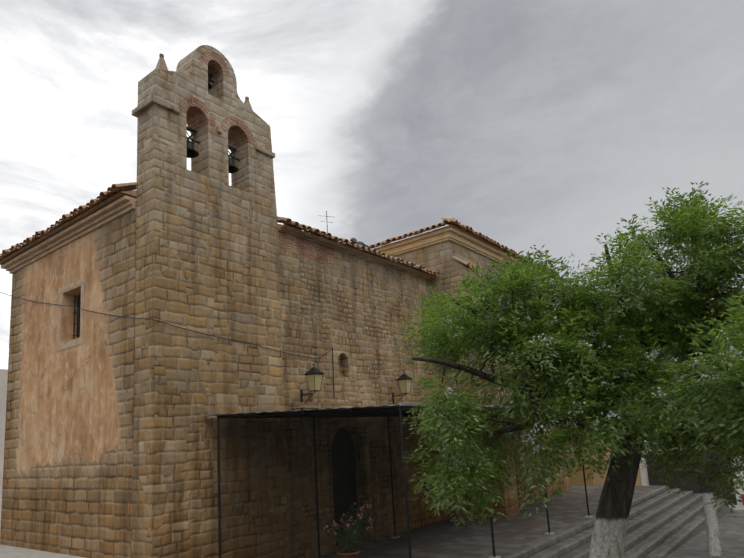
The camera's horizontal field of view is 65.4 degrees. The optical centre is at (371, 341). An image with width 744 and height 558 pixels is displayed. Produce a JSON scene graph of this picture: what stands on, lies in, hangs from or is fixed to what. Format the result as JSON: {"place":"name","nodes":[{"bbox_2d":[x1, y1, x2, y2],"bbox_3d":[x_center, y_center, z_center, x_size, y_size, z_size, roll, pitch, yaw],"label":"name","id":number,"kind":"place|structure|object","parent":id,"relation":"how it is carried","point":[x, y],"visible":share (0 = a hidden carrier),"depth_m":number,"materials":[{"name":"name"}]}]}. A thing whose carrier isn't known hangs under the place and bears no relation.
{"place":"outdoors","nodes":[
{"label":"outdoors","id":0,"kind":"place"},
{"bbox_2d":[0,544,84,557],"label":"pavement slab","id":1,"kind":"structure","parent":0,"point":[6,551],"depth_m":11.70,"materials":[{"name":"concrete"}]},
{"bbox_2d":[0,0,743,368],"label":"sky","id":2,"kind":"structure","parent":0,"point":[525,124],"materials":[{"name":"grey"}]},
{"bbox_2d":[400,403,548,406],"bbox_3d":[4.242,1.609,14.235,0.025,0.040,12.290,-11,-12,37],"label":"canopy edge","id":3,"kind":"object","parent":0,"point":[407,404],"depth_m":9.77,"materials":[{"name":"grey metal"}]},
{"bbox_2d":[665,512,743,557],"bbox_3d":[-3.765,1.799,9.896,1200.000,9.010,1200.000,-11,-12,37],"label":"plaza ground","id":4,"kind":"structure","parent":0,"point":[731,530],"depth_m":15.48,"materials":[{"name":"grey stone"}]},
{"bbox_2d":[0,369,7,529],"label":"neighboring building","id":5,"kind":"structure","parent":4,"relation":"on","point":[3,384],"depth_m":13.74,"materials":[{"name":"white paint"}]},
{"bbox_2d":[0,203,135,557],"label":"facade wall","id":6,"kind":"structure","parent":4,"relation":"on","point":[67,488],"depth_m":11.76,"materials":[{"name":"paint"}]},
{"bbox_2d":[1,195,135,273],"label":"eave cornice","id":7,"kind":"structure","parent":6,"relation":"on","point":[118,208],"depth_m":12.26,"materials":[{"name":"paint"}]},
{"bbox_2d":[57,277,84,350],"bbox_3d":[-6.344,-0.558,12.240,1.150,1.390,0.058,-11,-12,37],"label":"window surround","id":8,"kind":"object","parent":6,"relation":"attached to","point":[75,342],"visible":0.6,"depth_m":12.17,"materials":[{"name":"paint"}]},
{"bbox_2d":[72,293,80,338],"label":"window bars","id":9,"kind":"object","parent":6,"relation":"attached to","point":[78,316],"visible":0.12,"depth_m":12.59,"materials":[{"name":"paint"}]},
{"bbox_2d":[132,45,288,557],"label":"bell tower","id":10,"kind":"structure","parent":4,"relation":"on","point":[207,256],"depth_m":11.19,"materials":[{"name":"brown stone"}]},
{"bbox_2d":[155,53,167,69],"bbox_3d":[-4.212,-5.434,11.593,0.300,0.745,0.300,-11,-12,37],"label":"pinnacle","id":11,"kind":"object","parent":10,"relation":"on","point":[161,64],"visible":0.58,"depth_m":11.57,"materials":[{"name":"stone"}]},
{"bbox_2d":[187,141,198,157],"bbox_3d":[-3.742,-3.937,11.839,0.400,0.275,0.400,-11,-12,37],"label":"church bell","id":12,"kind":"object","parent":10,"relation":"attached to","point":[192,152],"visible":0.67,"depth_m":11.84,"materials":[{"name":"brown metal"}]},
{"bbox_2d":[187,126,199,143],"bbox_3d":[-3.759,-4.232,11.889,0.096,0.342,0.640,-11,-12,37],"label":"bell yoke","id":13,"kind":"object","parent":10,"relation":"on","point":[192,130],"visible":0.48,"depth_m":11.94,"materials":[{"name":"paint"}]},
{"bbox_2d":[132,96,274,157],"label":"cornice molding","id":14,"kind":"structure","parent":10,"relation":"attached to","point":[144,105],"depth_m":11.20,"materials":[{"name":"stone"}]},
{"bbox_2d":[208,73,213,82],"bbox_3d":[-3.563,-5.715,12.510,0.096,0.195,0.352,-11,-12,37],"label":"small bell","id":15,"kind":"object","parent":10,"relation":"attached to","point":[209,78],"visible":0.46,"depth_m":12.54,"materials":[{"name":"black metal"}]},
{"bbox_2d":[178,50,254,151],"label":"brick arches","id":16,"kind":"structure","parent":10,"relation":"attached to","point":[209,57],"depth_m":12.34,"materials":[{"name":"brown brick"}]},
{"bbox_2d":[228,159,238,172],"bbox_3d":[-3.106,-3.849,12.650,0.380,0.261,0.380,-11,-12,37],"label":"church bell","id":17,"kind":"object","parent":10,"relation":"attached to","point":[233,168],"visible":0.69,"depth_m":12.63,"materials":[{"name":"brown metal"}]},
{"bbox_2d":[228,145,239,160],"bbox_3d":[-3.122,-4.130,12.698,0.096,0.325,0.608,-11,-12,37],"label":"bell yoke","id":18,"kind":"object","parent":10,"relation":"attached to","point":[232,149],"visible":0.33,"depth_m":12.74,"materials":[{"name":"paint"}]},
{"bbox_2d":[244,96,251,108],"bbox_3d":[-2.868,-5.303,13.319,0.300,0.745,0.300,-11,-12,37],"label":"pinnacle","id":19,"kind":"object","parent":10,"relation":"on","point":[247,103],"visible":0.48,"depth_m":13.33,"materials":[{"name":"stone"}]},
{"bbox_2d":[278,231,448,557],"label":"church side wall","id":20,"kind":"structure","parent":4,"relation":"on","point":[349,309],"depth_m":14.45,"materials":[{"name":"stone"}]},
{"bbox_2d":[0,292,331,358],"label":"overhead cable","id":21,"kind":"structure","parent":20,"relation":"attached to","point":[166,323],"depth_m":11.70,"materials":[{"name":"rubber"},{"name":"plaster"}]},
{"bbox_2d":[0,190,437,278],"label":"tiled roof","id":22,"kind":"structure","parent":20,"relation":"on","point":[110,200],"depth_m":13.22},
{"bbox_2d":[0,182,136,260],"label":"roof tiles","id":23,"kind":"object","parent":22,"relation":"on","point":[113,190],"visible":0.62,"depth_m":11.83,"materials":[{"name":"ceramic"}]},
{"bbox_2d":[277,216,437,275],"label":"roof tiles","id":24,"kind":"object","parent":22,"relation":"on","point":[315,231],"visible":0.9,"depth_m":14.79,"materials":[{"name":"ceramic"}]},
{"bbox_2d":[355,239,367,246],"bbox_3d":[-0.304,-2.733,16.095,0.388,0.230,0.138,2,-11,-30],"label":"pigeon","id":25,"kind":"object","parent":22,"relation":"attached to","point":[360,243],"visible":0.56,"depth_m":16.03,"materials":[{"name":"grey"}]},
{"bbox_2d":[279,231,334,264],"bbox_3d":[-1.558,-2.258,13.865,0.104,0.520,1.850,-11,-12,37],"label":"brick patch","id":26,"kind":"object","parent":20,"relation":"attached to","point":[301,246],"visible":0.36,"depth_m":13.77,"materials":[{"name":"brown brick"}]},
{"bbox_2d":[300,364,324,408],"bbox_3d":[-1.356,0.978,12.767,0.595,0.980,0.340,-11,-12,37],"label":"wall lantern","id":27,"kind":"object","parent":20,"relation":"attached to","point":[313,370],"visible":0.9,"depth_m":12.70,"materials":[{"name":"black metal"}]},
{"bbox_2d":[306,374,322,390],"bbox_3d":[-1.259,0.900,12.700,0.262,0.340,0.262,-11,-12,37],"label":"lamp glass","id":28,"kind":"object","parent":27,"relation":"in","point":[313,385],"visible":0.92,"depth_m":12.62,"materials":[{"name":"yellow glass"}]},
{"bbox_2d":[290,402,360,407],"bbox_3d":[-1.031,1.484,13.471,0.100,0.120,2.300,-11,-12,37],"label":"old porch ledge stone","id":29,"kind":"object","parent":20,"relation":"attached to","point":[314,405],"visible":0.86,"depth_m":13.23,"materials":[{"name":"beige stone"}]},
{"bbox_2d":[332,347,334,397],"bbox_3d":[-0.923,0.732,13.837,0.022,1.210,0.043,-11,-12,37],"label":"wall conduit","id":30,"kind":"object","parent":20,"relation":"attached to","point":[333,371],"depth_m":13.83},
{"bbox_2d":[331,427,359,545],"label":"church door planks","id":31,"kind":"object","parent":20,"relation":"attached to","point":[344,479],"depth_m":14.16,"materials":[{"name":"brown wood"}]},
{"bbox_2d":[278,227,432,280],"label":"cornice","id":32,"kind":"structure","parent":20,"relation":"attached to","point":[281,229],"depth_m":14.94,"materials":[{"name":"brown stone"}]},
{"bbox_2d":[392,371,411,404],"bbox_3d":[0.784,1.272,15.496,0.595,0.980,0.340,-11,-12,37],"label":"wall lantern","id":33,"kind":"object","parent":20,"relation":"attached to","point":[404,376],"visible":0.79,"depth_m":15.43,"materials":[{"name":"black metal"}]},
{"bbox_2d":[398,380,410,392],"bbox_3d":[0.881,1.194,15.429,0.262,0.340,0.262,-11,-12,37],"label":"lamp glass","id":34,"kind":"object","parent":33,"relation":"in","point":[404,385],"visible":0.83,"depth_m":15.35,"materials":[{"name":"yellow glass"}]},
{"bbox_2d":[391,240,569,519],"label":"building wall","id":35,"kind":"structure","parent":4,"relation":"on","point":[438,257],"depth_m":18.49,"materials":[{"name":"brown stone"}]},
{"bbox_2d":[365,225,544,271],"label":"tiled roof","id":36,"kind":"structure","parent":35,"relation":"on","point":[473,236],"depth_m":18.70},
{"bbox_2d":[368,218,454,248],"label":"roof tiles","id":37,"kind":"object","parent":36,"relation":"on","point":[409,234],"visible":0.69,"depth_m":18.43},
{"bbox_2d":[441,217,559,275],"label":"roof tiles","id":38,"kind":"object","parent":36,"relation":"on","point":[468,229],"visible":0.52,"depth_m":18.85,"materials":[{"name":"brown tile"}]},
{"bbox_2d":[375,226,536,274],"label":"cornice","id":39,"kind":"structure","parent":35,"relation":"attached to","point":[456,236],"depth_m":18.64,"materials":[{"name":"beige stone"}]},
{"bbox_2d":[452,256,482,271],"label":"roof tiles","id":40,"kind":"object","parent":35,"relation":"attached to","point":[466,263],"visible":0.85,"depth_m":17.54,"materials":[{"name":"ceramic"}]},
{"bbox_2d":[450,260,519,520],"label":"wall","id":41,"kind":"structure","parent":4,"relation":"on","point":[509,503],"depth_m":16.96,"materials":[{"name":"brown stone"}]},
{"bbox_2d":[313,486,668,557],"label":"pavement","id":42,"kind":"structure","parent":4,"relation":"on","point":[448,539],"depth_m":14.27,"materials":[{"name":"stone"}]},
{"bbox_2d":[323,503,372,552],"bbox_3d":[-0.450,3.573,11.218,1.088,1.002,1.368,-11,-12,37],"label":"potted oleander","id":43,"kind":"object","parent":42,"relation":"on","point":[345,540],"depth_m":11.13,"materials":[{"name":"green plant"}]},
{"bbox_2d":[337,549,359,557],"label":"flower pot","id":44,"kind":"object","parent":42,"relation":"on","point":[342,554],"depth_m":10.94,"materials":[{"name":"orange ceramic"}]},
{"bbox_2d":[213,406,611,557],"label":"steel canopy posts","id":45,"kind":"object","parent":42,"relation":"on","point":[399,411],"visible":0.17,"depth_m":11.11,"materials":[{"name":"black metal"}]},
{"bbox_2d":[220,411,408,556],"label":"mesh screen","id":46,"kind":"object","parent":45,"relation":"attached to","point":[312,482],"visible":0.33,"depth_m":9.86,"materials":[{"name":"black fabric"}]},
{"bbox_2d":[205,405,500,415],"bbox_3d":[2.446,1.788,14.917,3.660,0.115,13.400,-11,-12,37],"label":"canopy","id":47,"kind":"object","parent":45,"relation":"on","point":[342,408],"visible":0.06,"depth_m":10.21,"materials":[{"name":"black metal"}]},
{"bbox_2d":[391,499,592,557],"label":"post bases","id":48,"kind":"object","parent":42,"relation":"on","point":[547,533],"visible":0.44,"depth_m":14.19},
{"bbox_2d":[396,181,743,557],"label":"chinaberry tree","id":49,"kind":"object","parent":4,"relation":"on","point":[653,323],"depth_m":5.84,"materials":[{"name":"green plant"}]},
{"bbox_2d":[563,413,641,485],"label":"ochre house","id":50,"kind":"structure","parent":4,"relation":"on","point":[598,480],"depth_m":26.63,"materials":[{"name":"paint"}]},
{"bbox_2d":[567,458,592,485],"bbox_3d":[9.808,6.496,27.179,1.100,2.030,0.150,-11,-12,37],"label":"door","id":51,"kind":"structure","parent":50,"relation":"in","point":[578,480],"depth_m":27.15,"materials":[{"name":"yellow wood"}]},
{"bbox_2d":[504,486,728,557],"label":"stairs","id":52,"kind":"structure","parent":4,"relation":"on","point":[528,551],"depth_m":15.37,"materials":[{"name":"grey stone"}]},
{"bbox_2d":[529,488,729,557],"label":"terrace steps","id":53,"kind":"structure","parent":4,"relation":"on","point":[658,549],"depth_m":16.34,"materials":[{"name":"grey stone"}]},
{"bbox_2d":[631,350,743,504],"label":"white house","id":54,"kind":"structure","parent":4,"relation":"on","point":[644,476],"depth_m":25.51,"materials":[{"name":"paint"}]},
{"bbox_2d":[646,450,736,504],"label":"wall","id":55,"kind":"structure","parent":54,"relation":"in","point":[694,486],"depth_m":24.50,"materials":[{"name":"stone"}]},
{"bbox_2d":[664,385,742,555],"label":"chinaberry tree","id":56,"kind":"object","parent":4,"relation":"on","point":[713,535],"depth_m":13.95,"materials":[{"name":"white paint"}]},
{"bbox_2d":[729,505,743,511],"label":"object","id":57,"kind":"structure","parent":4,"relation":"on","point":[739,508],"depth_m":22.33,"materials":[{"name":"concrete"}]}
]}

